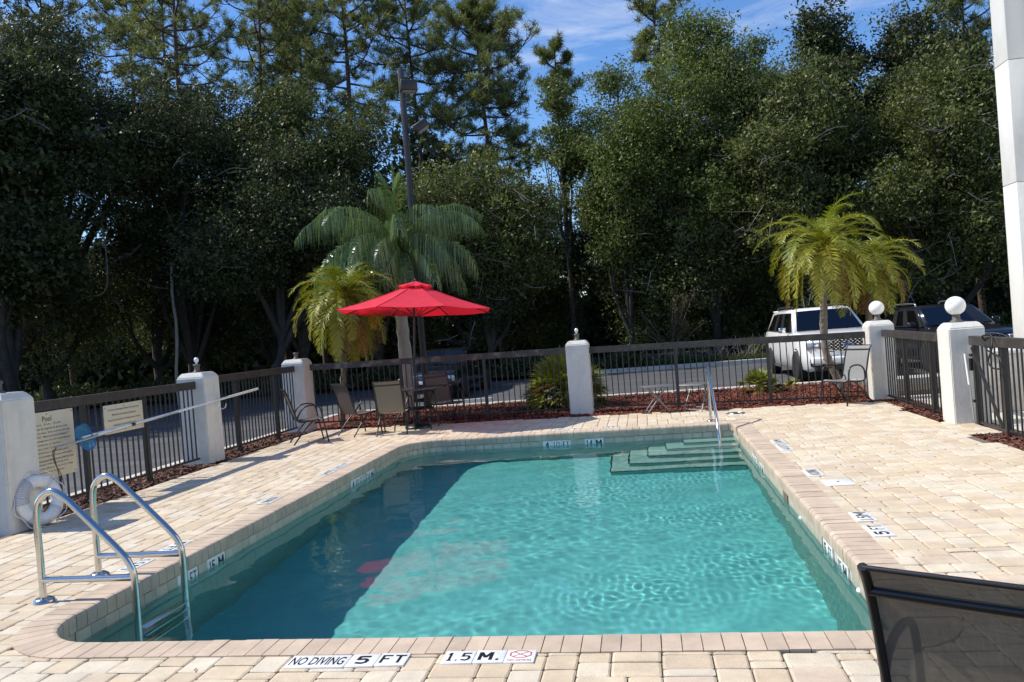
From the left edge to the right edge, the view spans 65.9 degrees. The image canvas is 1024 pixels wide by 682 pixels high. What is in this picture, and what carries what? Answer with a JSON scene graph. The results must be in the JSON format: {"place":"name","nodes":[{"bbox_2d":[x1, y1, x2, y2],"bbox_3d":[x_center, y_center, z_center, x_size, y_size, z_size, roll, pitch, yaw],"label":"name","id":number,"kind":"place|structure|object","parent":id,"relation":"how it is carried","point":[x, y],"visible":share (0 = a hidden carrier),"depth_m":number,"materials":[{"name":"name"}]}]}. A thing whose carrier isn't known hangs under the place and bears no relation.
{"place":"outdoors","nodes":[
{"label":"outdoors","id":0,"kind":"place"},
{"bbox_2d":[0,431,308,537],"bbox_3d":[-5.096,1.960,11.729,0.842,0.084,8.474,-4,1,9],"label":"mulch","id":1,"kind":"object","parent":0,"point":[104,494],"visible":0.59,"depth_m":11.50,"materials":[{"name":"brown wood"}]},
{"bbox_2d":[0,391,42,536],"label":"stucco pillar","id":2,"kind":"structure","parent":1,"relation":"on","point":[19,458],"depth_m":8.29,"materials":[{"name":"white paint"}]},
{"bbox_2d":[12,471,66,528],"bbox_3d":[-5.070,1.704,8.477,0.189,0.624,0.636,-4,1,24],"label":"life ring","id":3,"kind":"object","parent":2,"relation":"attached to","point":[24,490],"visible":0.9,"depth_m":8.42,"materials":[{"name":"white plastic"}]},
{"bbox_2d":[34,381,199,506],"bbox_3d":[-5.219,1.374,10.490,0.085,1.425,3.700,-4,1,9],"label":"pool fence","id":4,"kind":"object","parent":1,"relation":"on","point":[82,402],"visible":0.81,"depth_m":10.67,"materials":[{"name":"brown metal"}]},
{"bbox_2d":[35,408,77,477],"bbox_3d":[-5.381,1.208,9.174,0.014,0.775,0.860,-4,1,9],"label":"pool sign","id":5,"kind":"object","parent":4,"relation":"attached to","point":[54,428],"visible":0.7,"depth_m":9.29,"materials":[{"name":"grey"}]},
{"bbox_2d":[103,400,143,434],"bbox_3d":[-5.170,1.014,10.534,0.014,0.375,0.800,-4,1,9],"label":"pool sign","id":6,"kind":"object","parent":4,"relation":"attached to","point":[117,415],"visible":1,"depth_m":10.51,"materials":[{"name":"grey"}]},
{"bbox_2d":[177,371,224,465],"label":"stucco pillar","id":7,"kind":"structure","parent":1,"relation":"on","point":[209,433],"depth_m":12.34,"materials":[{"name":"white paint"}]},
{"bbox_2d":[192,358,201,372],"bbox_3d":[-5.006,0.381,12.538,0.150,0.242,0.150,-4,1,9],"label":"bulb lamp","id":8,"kind":"object","parent":7,"relation":"on","point":[196,365],"visible":0.98,"depth_m":12.51,"materials":[{"name":"white"}]},
{"bbox_2d":[216,396,225,409],"bbox_3d":[-4.636,0.993,12.625,0.148,0.220,0.050,-4,1,9],"label":"pole hook","id":9,"kind":"object","parent":7,"relation":"attached to","point":[218,405],"visible":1,"depth_m":12.62,"materials":[{"name":"white plastic"}]},
{"bbox_2d":[52,388,258,484],"bbox_3d":[-4.774,1.230,11.296,0.050,0.724,4.920,-4,1,9],"label":"rescue pole","id":10,"kind":"object","parent":9,"relation":"hanging from","point":[101,433],"visible":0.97,"depth_m":10.37,"materials":[{"name":"metal"}]},
{"bbox_2d":[75,390,255,450],"bbox_3d":[-4.803,1.078,11.527,0.126,0.386,4.507,-4,1,9],"label":"skimmer net","id":11,"kind":"object","parent":9,"relation":"attached to","point":[83,431],"visible":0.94,"depth_m":9.51,"materials":[{"name":"blue plastic"}]},
{"bbox_2d":[218,366,297,451],"bbox_3d":[-4.611,1.264,14.326,0.085,1.455,3.150,-4,1,9],"label":"pool fence","id":12,"kind":"object","parent":1,"relation":"on","point":[233,378],"visible":0.77,"depth_m":14.31,"materials":[{"name":"brown metal"}]},
{"bbox_2d":[76,347,743,406],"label":"verge","id":13,"kind":"structure","parent":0,"point":[517,373],"depth_m":32.87,"materials":[{"name":"green plant"}]},
{"bbox_2d":[0,0,125,389],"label":"pine tree","id":14,"kind":"object","parent":13,"relation":"on","point":[74,4],"visible":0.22,"depth_m":40.23,"materials":[{"name":"green plant"}]},
{"bbox_2d":[66,0,190,378],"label":"pine tree","id":15,"kind":"object","parent":13,"relation":"on","point":[107,5],"visible":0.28,"depth_m":43.20,"materials":[{"name":"green plant"}]},
{"bbox_2d":[57,239,268,395],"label":"oak tree","id":16,"kind":"object","parent":13,"relation":"on","point":[160,333],"visible":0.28,"depth_m":34.02,"materials":[{"name":"green plant"}]},
{"bbox_2d":[103,0,224,372],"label":"pine tree","id":17,"kind":"object","parent":13,"relation":"on","point":[182,52],"visible":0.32,"depth_m":40.92,"materials":[{"name":"green plant"}]},
{"bbox_2d":[87,0,249,371],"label":"pine tree","id":18,"kind":"object","parent":13,"relation":"on","point":[150,31],"visible":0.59,"depth_m":35.58,"materials":[{"name":"green plant"}]},
{"bbox_2d":[79,44,303,372],"bbox_3d":[-12.930,-4.747,32.593,9.583,14.254,9.346,-4,1,9],"label":"oak tree","id":19,"kind":"object","parent":13,"relation":"on","point":[146,245],"visible":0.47,"depth_m":30.89,"materials":[{"name":"green plant"}]},
{"bbox_2d":[161,0,333,359],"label":"pine tree","id":20,"kind":"object","parent":13,"relation":"on","point":[258,35],"visible":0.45,"depth_m":38.74,"materials":[{"name":"green plant"}]},
{"bbox_2d":[151,193,353,373],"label":"oak tree","id":21,"kind":"object","parent":13,"relation":"on","point":[263,327],"visible":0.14,"depth_m":33.07,"materials":[{"name":"green plant"}]},
{"bbox_2d":[233,0,335,359],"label":"pine tree","id":22,"kind":"object","parent":13,"relation":"on","point":[264,29],"visible":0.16,"depth_m":44.81,"materials":[{"name":"green plant"}]},
{"bbox_2d":[210,68,384,358],"bbox_3d":[-8.630,-4.692,32.728,7.271,13.400,7.215,-4,1,9],"label":"oak tree","id":23,"kind":"object","parent":13,"relation":"on","point":[278,104],"visible":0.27,"depth_m":31.56,"materials":[{"name":"green plant"}]},
{"bbox_2d":[245,0,351,374],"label":"pine tree","id":24,"kind":"object","parent":13,"relation":"on","point":[292,55],"visible":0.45,"depth_m":41.27,"materials":[{"name":"green plant"}]},
{"bbox_2d":[28,348,645,404],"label":"undergrowth","id":25,"kind":"object","parent":13,"relation":"on","point":[73,392],"visible":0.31,"depth_m":31.77,"materials":[{"name":"green plant"}]},
{"bbox_2d":[276,0,431,370],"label":"pine tree","id":26,"kind":"object","parent":13,"relation":"on","point":[366,19],"visible":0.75,"depth_m":36.91,"materials":[{"name":"green plant"}]},
{"bbox_2d":[297,82,442,375],"bbox_3d":[-5.838,-4.474,33.226,6.906,12.626,6.924,-5,1,-36],"label":"oak tree","id":27,"kind":"object","parent":13,"relation":"on","point":[351,136],"visible":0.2,"depth_m":32.54,"materials":[{"name":"green plant"}]},
{"bbox_2d":[328,0,477,348],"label":"pine tree","id":28,"kind":"object","parent":13,"relation":"on","point":[419,10],"visible":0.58,"depth_m":38.39,"materials":[{"name":"green plant"}]},
{"bbox_2d":[375,212,567,356],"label":"oak tree","id":29,"kind":"object","parent":13,"relation":"on","point":[472,337],"visible":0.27,"depth_m":33.77,"materials":[{"name":"green plant"}]},
{"bbox_2d":[399,0,545,362],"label":"pine tree","id":30,"kind":"object","parent":13,"relation":"on","point":[473,16],"visible":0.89,"depth_m":36.64,"materials":[{"name":"green plant"}]},
{"bbox_2d":[387,126,577,363],"bbox_3d":[-1.159,-3.533,31.102,7.599,10.018,6.172,-4,1,9],"label":"oak tree","id":31,"kind":"object","parent":13,"relation":"on","point":[516,217],"visible":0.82,"depth_m":30.37,"materials":[{"name":"green plant"}]},
{"bbox_2d":[19,113,1011,393],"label":"woods","id":32,"kind":"object","parent":13,"relation":"on","point":[135,371],"visible":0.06,"depth_m":43.78,"materials":[{"name":"green plant"}]},
{"bbox_2d":[479,175,608,356],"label":"oak tree","id":33,"kind":"object","parent":13,"relation":"on","point":[548,337],"visible":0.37,"depth_m":36.09,"materials":[{"name":"green plant"}]},
{"bbox_2d":[525,67,592,340],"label":"oak tree","id":34,"kind":"object","parent":13,"relation":"on","point":[557,103],"visible":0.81,"depth_m":33.55,"materials":[{"name":"green plant"}]},
{"bbox_2d":[530,28,587,339],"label":"pine tree","id":35,"kind":"object","parent":13,"relation":"on","point":[555,44],"visible":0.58,"depth_m":39.70,"materials":[{"name":"green plant"}]},
{"bbox_2d":[550,51,686,351],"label":"oak tree","id":36,"kind":"object","parent":13,"relation":"on","point":[597,161],"visible":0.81,"depth_m":31.84,"materials":[{"name":"green plant"}]},
{"bbox_2d":[557,166,702,358],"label":"oak tree","id":37,"kind":"object","parent":13,"relation":"on","point":[662,243],"visible":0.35,"depth_m":32.88,"materials":[{"name":"green plant"}]},
{"bbox_2d":[624,0,690,352],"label":"pine tree","id":38,"kind":"object","parent":13,"relation":"on","point":[642,40],"visible":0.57,"depth_m":38.63,"materials":[{"name":"green plant"}]},
{"bbox_2d":[636,285,711,356],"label":"sapling","id":39,"kind":"object","parent":13,"relation":"on","point":[677,335],"visible":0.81,"depth_m":29.58,"materials":[{"name":"green plant"}]},
{"bbox_2d":[600,0,794,353],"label":"oak tree","id":40,"kind":"object","parent":13,"relation":"on","point":[701,77],"visible":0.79,"depth_m":30.44,"materials":[{"name":"green plant"}]},
{"bbox_2d":[642,351,765,365],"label":"grass","id":41,"kind":"structure","parent":13,"relation":"on","point":[680,360],"depth_m":29.08,"materials":[{"name":"plant"}]},
{"bbox_2d":[643,333,765,361],"bbox_3d":[8.472,0.207,29.554,7.464,0.907,1.612,-4,1,9],"label":"dry brush","id":42,"kind":"object","parent":13,"relation":"on","point":[719,350],"visible":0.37,"depth_m":29.65,"materials":[{"name":"brown plant"}]},
{"bbox_2d":[611,183,833,355],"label":"oak tree","id":43,"kind":"object","parent":13,"relation":"on","point":[735,264],"visible":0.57,"depth_m":31.80,"materials":[{"name":"green plant"}]},
{"bbox_2d":[737,24,783,306],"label":"oak tree","id":44,"kind":"object","parent":13,"relation":"on","point":[755,39],"visible":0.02,"depth_m":34.16,"materials":[{"name":"green plant"}]},
{"bbox_2d":[688,32,915,308],"bbox_3d":[11.116,-5.471,30.048,8.755,11.892,8.650,-4,1,9],"label":"oak tree","id":45,"kind":"object","parent":13,"relation":"on","point":[782,152],"visible":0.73,"depth_m":28.26,"materials":[{"name":"green plant"}]},
{"bbox_2d":[772,0,891,305],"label":"oak tree","id":46,"kind":"object","parent":13,"relation":"on","point":[835,41],"visible":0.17,"depth_m":31.52,"materials":[{"name":"green plant"}]},
{"bbox_2d":[744,311,1012,353],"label":"undergrowth","id":47,"kind":"object","parent":13,"relation":"on","point":[1004,318],"visible":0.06,"depth_m":29.07,"materials":[{"name":"green plant"}]},
{"bbox_2d":[813,25,1009,306],"bbox_3d":[14.612,-5.398,27.690,7.802,11.397,8.116,-4,1,9],"label":"oak tree","id":48,"kind":"object","parent":13,"relation":"on","point":[945,135],"visible":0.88,"depth_m":26.49,"materials":[{"name":"green plant"}]},
{"bbox_2d":[848,0,993,303],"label":"oak tree","id":49,"kind":"object","parent":13,"relation":"on","point":[907,23],"visible":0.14,"depth_m":30.50,"materials":[{"name":"green plant"}]},
{"bbox_2d":[924,0,992,314],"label":"pine tree","id":50,"kind":"object","parent":13,"relation":"on","point":[961,4],"visible":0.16,"depth_m":34.58,"materials":[{"name":"green plant"}]},
{"bbox_2d":[937,60,1011,320],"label":"oak tree","id":51,"kind":"object","parent":13,"relation":"on","point":[1003,290],"visible":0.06,"depth_m":28.52,"materials":[{"name":"green plant"}]},
{"bbox_2d":[35,343,940,412],"bbox_3d":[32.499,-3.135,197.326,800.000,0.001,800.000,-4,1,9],"label":"ground","id":52,"kind":"structure","parent":0,"point":[371,388],"depth_m":32.13,"materials":[{"name":"grey asphalt"}]},
{"bbox_2d":[0,197,149,399],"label":"oak tree","id":53,"kind":"object","parent":52,"relation":"on","point":[38,367],"visible":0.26,"depth_m":32.09,"materials":[{"name":"green plant"}]},
{"bbox_2d":[43,414,337,503],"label":"kerb","id":54,"kind":"structure","parent":52,"relation":"on","point":[143,472],"depth_m":12.32,"materials":[{"name":"concrete"}]},
{"bbox_2d":[357,373,940,410],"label":"kerb","id":55,"kind":"structure","parent":52,"relation":"on","point":[724,387],"depth_m":18.60,"materials":[{"name":"concrete"}]},
{"bbox_2d":[591,358,766,373],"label":"kerb","id":56,"kind":"structure","parent":52,"relation":"on","point":[693,365],"depth_m":28.61,"materials":[{"name":"concrete"}]},
{"bbox_2d":[41,358,939,501],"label":"parking lot","id":57,"kind":"structure","parent":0,"point":[681,373],"depth_m":22.18,"materials":[{"name":"grey asphalt"}]},
{"bbox_2d":[0,18,69,202],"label":"oak tree","id":58,"kind":"object","parent":57,"relation":"on","point":[5,157],"visible":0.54,"depth_m":26.12,"materials":[{"name":"green plant"}]},
{"bbox_2d":[0,18,156,391],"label":"oak tree","id":59,"kind":"object","parent":57,"relation":"on","point":[41,267],"visible":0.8,"depth_m":26.55,"materials":[{"name":"green plant"}]},
{"bbox_2d":[0,0,236,391],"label":"oak tree","id":60,"kind":"object","parent":57,"relation":"on","point":[66,63],"visible":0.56,"depth_m":28.62,"materials":[{"name":"green plant"}]},
{"bbox_2d":[22,183,107,332],"bbox_3d":[-16.938,-2.549,29.272,4.360,6.810,0.055,-4,1,9],"label":"hanging vine","id":61,"kind":"object","parent":60,"relation":"hanging from","point":[106,269],"visible":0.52,"depth_m":28.91,"materials":[{"name":"brown plant"}]},
{"bbox_2d":[170,263,178,404],"bbox_3d":[-12.782,-0.283,29.965,0.306,5.405,0.120,-4,1,9],"label":"slim trunk","id":62,"kind":"object","parent":57,"relation":"on","point":[176,328],"visible":0.8,"depth_m":29.92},
{"bbox_2d":[143,119,383,396],"bbox_3d":[-8.645,-3.068,29.265,8.725,10.254,7.338,-5,1,-20],"label":"oak tree","id":63,"kind":"object","parent":57,"relation":"on","point":[289,215],"visible":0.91,"depth_m":28.15,"materials":[{"name":"green plant"}]},
{"bbox_2d":[398,347,491,398],"bbox_3d":[-2.012,0.977,24.977,2.220,1.505,4.813,-4,1,12],"label":"parked car","id":64,"kind":"object","parent":57,"relation":"on","point":[451,351],"visible":0.34,"depth_m":24.09,"materials":[{"name":"black paint"}]},
{"bbox_2d":[432,397,493,405],"bbox_3d":[-1.389,1.623,20.897,1.800,0.130,0.180,-5,1,1],"label":"wheel stop","id":65,"kind":"object","parent":57,"relation":"on","point":[478,400],"visible":0.36,"depth_m":20.82,"materials":[{"name":"concrete"}]},
{"bbox_2d":[766,303,865,381],"bbox_3d":[8.308,-0.019,21.336,2.380,1.955,5.312,-4,1,7],"label":"parked car","id":66,"kind":"object","parent":57,"relation":"on","point":[804,321],"visible":0.54,"depth_m":20.44,"materials":[{"name":"white paint"}]},
{"bbox_2d":[883,300,1013,371],"bbox_3d":[11.373,-0.172,20.876,2.260,1.787,4.713,-4,1,5],"label":"parked car","id":67,"kind":"object","parent":57,"relation":"on","point":[927,318],"visible":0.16,"depth_m":20.25,"materials":[{"name":"black paint"}]},
{"bbox_2d":[0,0,993,296],"label":"sky","id":68,"kind":"structure","parent":0,"point":[595,30],"materials":[{"name":"blue"}]},
{"bbox_2d":[0,401,1023,681],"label":"pool deck","id":69,"kind":"structure","parent":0,"point":[910,491],"depth_m":6.77,"materials":[{"name":"stone"}]},
{"bbox_2d":[32,472,188,626],"bbox_3d":[-2.982,1.913,5.940,0.855,1.769,0.738,-4,1,9],"label":"pool ladder","id":70,"kind":"object","parent":69,"relation":"attached to","point":[99,574],"visible":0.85,"depth_m":5.68,"materials":[{"name":"silver metal"}]},
{"bbox_2d":[280,389,329,445],"bbox_3d":[-3.689,1.315,14.034,0.719,0.991,0.603,-5,1,-23],"label":"sling chair","id":71,"kind":"object","parent":69,"relation":"on","point":[295,417],"visible":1,"depth_m":13.90,"materials":[{"name":"brown metal"}]},
{"bbox_2d":[330,384,382,436],"bbox_3d":[-2.882,1.245,14.577,0.719,0.991,0.603,-5,1,-43],"label":"sling chair","id":72,"kind":"object","parent":69,"relation":"on","point":[344,398],"visible":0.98,"depth_m":14.45,"materials":[{"name":"fabric"}]},
{"bbox_2d":[372,380,415,436],"bbox_3d":[-2.145,1.190,14.263,0.603,0.991,0.719,-4,1,6],"label":"sling chair","id":73,"kind":"object","parent":69,"relation":"on","point":[388,395],"visible":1,"depth_m":14.04,"materials":[{"name":"beige fabric"}]},
{"bbox_2d":[336,279,489,429],"bbox_3d":[-1.751,0.226,14.890,2.783,2.819,2.776,-4,1,42],"label":"patio umbrella","id":74,"kind":"object","parent":69,"relation":"on","point":[414,298],"visible":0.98,"depth_m":14.65,"materials":[{"name":"red fabric"}]},
{"bbox_2d":[394,384,446,430],"bbox_3d":[-1.798,1.257,14.924,1.220,0.775,1.220,-4,1,9],"label":"patio table","id":75,"kind":"object","parent":69,"relation":"on","point":[426,387],"visible":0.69,"depth_m":14.77,"materials":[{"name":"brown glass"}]},
{"bbox_2d":[422,372,466,425],"bbox_3d":[-1.335,1.113,15.388,0.603,0.991,0.719,-5,1,-29],"label":"sling chair","id":76,"kind":"object","parent":69,"relation":"on","point":[442,394],"visible":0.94,"depth_m":15.56,"materials":[{"name":"fabric"}]},
{"bbox_2d":[12,421,905,660],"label":"swimming pool","id":77,"kind":"structure","parent":69,"relation":"in","point":[847,542],"depth_m":5.58,"materials":[{"name":"concrete"}]},
{"bbox_2d":[81,435,871,641],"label":"pool water","id":78,"kind":"structure","parent":77,"relation":"in","point":[700,535],"depth_m":6.48,"materials":[{"name":"teal liquid"}]},
{"bbox_2d":[641,384,671,413],"bbox_3d":[2.639,1.057,14.373,0.500,0.490,0.420,-5,1,1],"label":"folding table","id":79,"kind":"object","parent":69,"relation":"on","point":[648,387],"visible":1,"depth_m":14.24,"materials":[{"name":"metal"}]},
{"bbox_2d":[679,382,707,411],"bbox_3d":[3.315,1.006,14.180,0.420,0.490,0.500,-4,1,37],"label":"folding table","id":80,"kind":"object","parent":69,"relation":"on","point":[690,384],"visible":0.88,"depth_m":14.12,"materials":[{"name":"metal"}]},
{"bbox_2d":[706,366,721,445],"bbox_3d":[3.047,1.060,11.929,0.130,1.316,1.460,-4,1,9],"label":"stair rail","id":81,"kind":"object","parent":69,"relation":"on","point":[709,385],"visible":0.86,"depth_m":12.07,"materials":[{"name":"silver metal"}]},
{"bbox_2d":[820,344,872,405],"bbox_3d":[5.718,0.578,13.497,0.719,0.991,0.603,-5,1,-25],"label":"sling chair","id":82,"kind":"object","parent":69,"relation":"on","point":[855,362],"visible":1,"depth_m":13.56,"materials":[{"name":"beige fabric"}]},
{"bbox_2d":[857,562,1023,681],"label":"sling chair","id":83,"kind":"object","parent":69,"relation":"on","point":[929,627],"visible":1,"depth_m":1.96,"materials":[{"name":"black fabric"}]},
{"bbox_2d":[272,382,930,440],"bbox_3d":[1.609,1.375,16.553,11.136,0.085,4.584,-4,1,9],"label":"mulch","id":84,"kind":"object","parent":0,"point":[555,414],"visible":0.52,"depth_m":15.99,"materials":[{"name":"brown wood"}]},
{"bbox_2d":[281,358,316,432],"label":"stucco pillar","id":85,"kind":"structure","parent":84,"relation":"on","point":[303,384],"depth_m":15.89,"materials":[{"name":"white paint"}]},
{"bbox_2d":[288,261,401,425],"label":"date palm","id":86,"kind":"object","parent":84,"relation":"on","point":[345,331],"visible":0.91,"depth_m":16.30,"materials":[{"name":"green plant"}]},
{"bbox_2d":[295,162,484,413],"bbox_3d":[-2.565,-1.150,18.024,4.194,5.826,3.565,-4,1,9],"label":"queen palm","id":87,"kind":"object","parent":84,"relation":"on","point":[398,242],"visible":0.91,"depth_m":17.41,"materials":[{"name":"green plant"}]},
{"bbox_2d":[397,68,429,405],"bbox_3d":[-2.119,-2.389,18.746,0.794,8.205,0.454,-4,1,9],"label":"floodlight pole","id":88,"kind":"object","parent":84,"relation":"on","point":[407,86],"visible":0.73,"depth_m":18.74,"materials":[{"name":"grey metal"}]},
{"bbox_2d":[310,348,569,422],"bbox_3d":[-1.479,1.003,15.818,5.258,1.445,0.085,-4,1,8],"label":"pool fence","id":89,"kind":"object","parent":84,"relation":"on","point":[449,358],"visible":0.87,"depth_m":15.74,"materials":[{"name":"brown metal"}]},
{"bbox_2d":[518,345,612,412],"bbox_3d":[1.096,0.854,16.805,2.102,1.565,2.150,-4,1,9],"label":"palmetto bush","id":90,"kind":"object","parent":84,"relation":"on","point":[551,383],"visible":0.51,"depth_m":16.44,"materials":[{"name":"green plant"}]},
{"bbox_2d":[565,340,593,414],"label":"stucco pillar","id":91,"kind":"structure","parent":84,"relation":"on","point":[579,375],"depth_m":15.20,"materials":[{"name":"white paint"}]},
{"bbox_2d":[589,331,868,407],"bbox_3d":[3.935,0.624,14.728,4.957,1.375,0.085,-4,1,15],"label":"pool fence","id":92,"kind":"object","parent":84,"relation":"on","point":[766,341],"visible":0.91,"depth_m":14.67,"materials":[{"name":"brown metal"}]},
{"bbox_2d":[737,368,783,394],"bbox_3d":[5.275,0.872,16.753,1.001,0.674,0.997,-5,1,-34],"label":"palmetto bush","id":93,"kind":"object","parent":84,"relation":"on","point":[758,378],"visible":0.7,"depth_m":16.61,"materials":[{"name":"green plant"}]},
{"bbox_2d":[751,192,893,392],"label":"date palm","id":94,"kind":"object","parent":84,"relation":"on","point":[824,244],"visible":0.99,"depth_m":15.19,"materials":[{"name":"green plant"}]},
{"bbox_2d":[827,234,925,386],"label":"date palm","id":95,"kind":"object","parent":84,"relation":"on","point":[871,291],"visible":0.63,"depth_m":15.90,"materials":[{"name":"green plant"}]},
{"bbox_2d":[862,320,898,399],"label":"stucco pillar","id":96,"kind":"structure","parent":84,"relation":"on","point":[876,382],"depth_m":13.77,"materials":[{"name":"white paint"}]},
{"bbox_2d":[869,301,883,320],"bbox_3d":[6.442,-0.535,13.953,0.252,0.349,0.252,-4,1,9],"label":"globe lamp","id":97,"kind":"object","parent":96,"relation":"on","point":[876,309],"visible":0.99,"depth_m":13.88,"materials":[{"name":"white glass"}]},
{"bbox_2d":[903,410,1021,438],"bbox_3d":[5.301,1.211,6.941,0.980,0.001,11.350,-4,1,9],"label":"mulch bed","id":98,"kind":"object","parent":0,"point":[994,428],"depth_m":9.93,"materials":[{"name":"brown wood"}]},
{"bbox_2d":[881,329,942,413],"bbox_3d":[6.285,0.495,12.281,0.085,1.320,2.961,-4,1,9],"label":"pool fence","id":99,"kind":"object","parent":98,"relation":"on","point":[930,338],"visible":0.77,"depth_m":12.29,"materials":[{"name":"brown metal"}]},
{"bbox_2d":[885,399,1023,450],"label":"mulch","id":100,"kind":"object","parent":98,"relation":"on","point":[1013,440],"visible":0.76,"depth_m":9.48,"materials":[{"name":"brown wood"}]},
{"bbox_2d":[937,321,989,423],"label":"stucco pillar","id":101,"kind":"structure","parent":98,"relation":"on","point":[954,346],"depth_m":10.39,"materials":[{"name":"white paint"}]},
{"bbox_2d":[945,296,965,322],"bbox_3d":[5.942,-0.424,10.581,0.252,0.349,0.252,-4,1,9],"label":"globe lamp","id":102,"kind":"object","parent":101,"relation":"on","point":[955,306],"visible":1,"depth_m":10.51,"materials":[{"name":"white glass"}]},
{"bbox_2d":[964,335,1023,436],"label":"pool gate","id":103,"kind":"structure","parent":101,"relation":"attached to","point":[1003,345],"depth_m":9.61,"materials":[{"name":"brown metal"}]},
{"bbox_2d":[980,334,1002,369],"bbox_3d":[5.802,0.128,9.549,0.059,0.426,0.554,-4,1,12],"label":"cable loop","id":104,"kind":"object","parent":103,"relation":"hanging from","point":[990,352],"visible":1,"depth_m":9.53,"materials":[{"name":"black rubber"}]},
{"bbox_2d":[904,394,1023,430],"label":"concrete path","id":105,"kind":"structure","parent":0,"point":[1019,419],"depth_m":11.01,"materials":[{"name":"grey concrete"}]},
{"bbox_2d":[990,0,1023,337],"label":"building","id":106,"kind":"structure","parent":0,"point":[1007,20],"depth_m":15.63,"materials":[{"name":"paint"}]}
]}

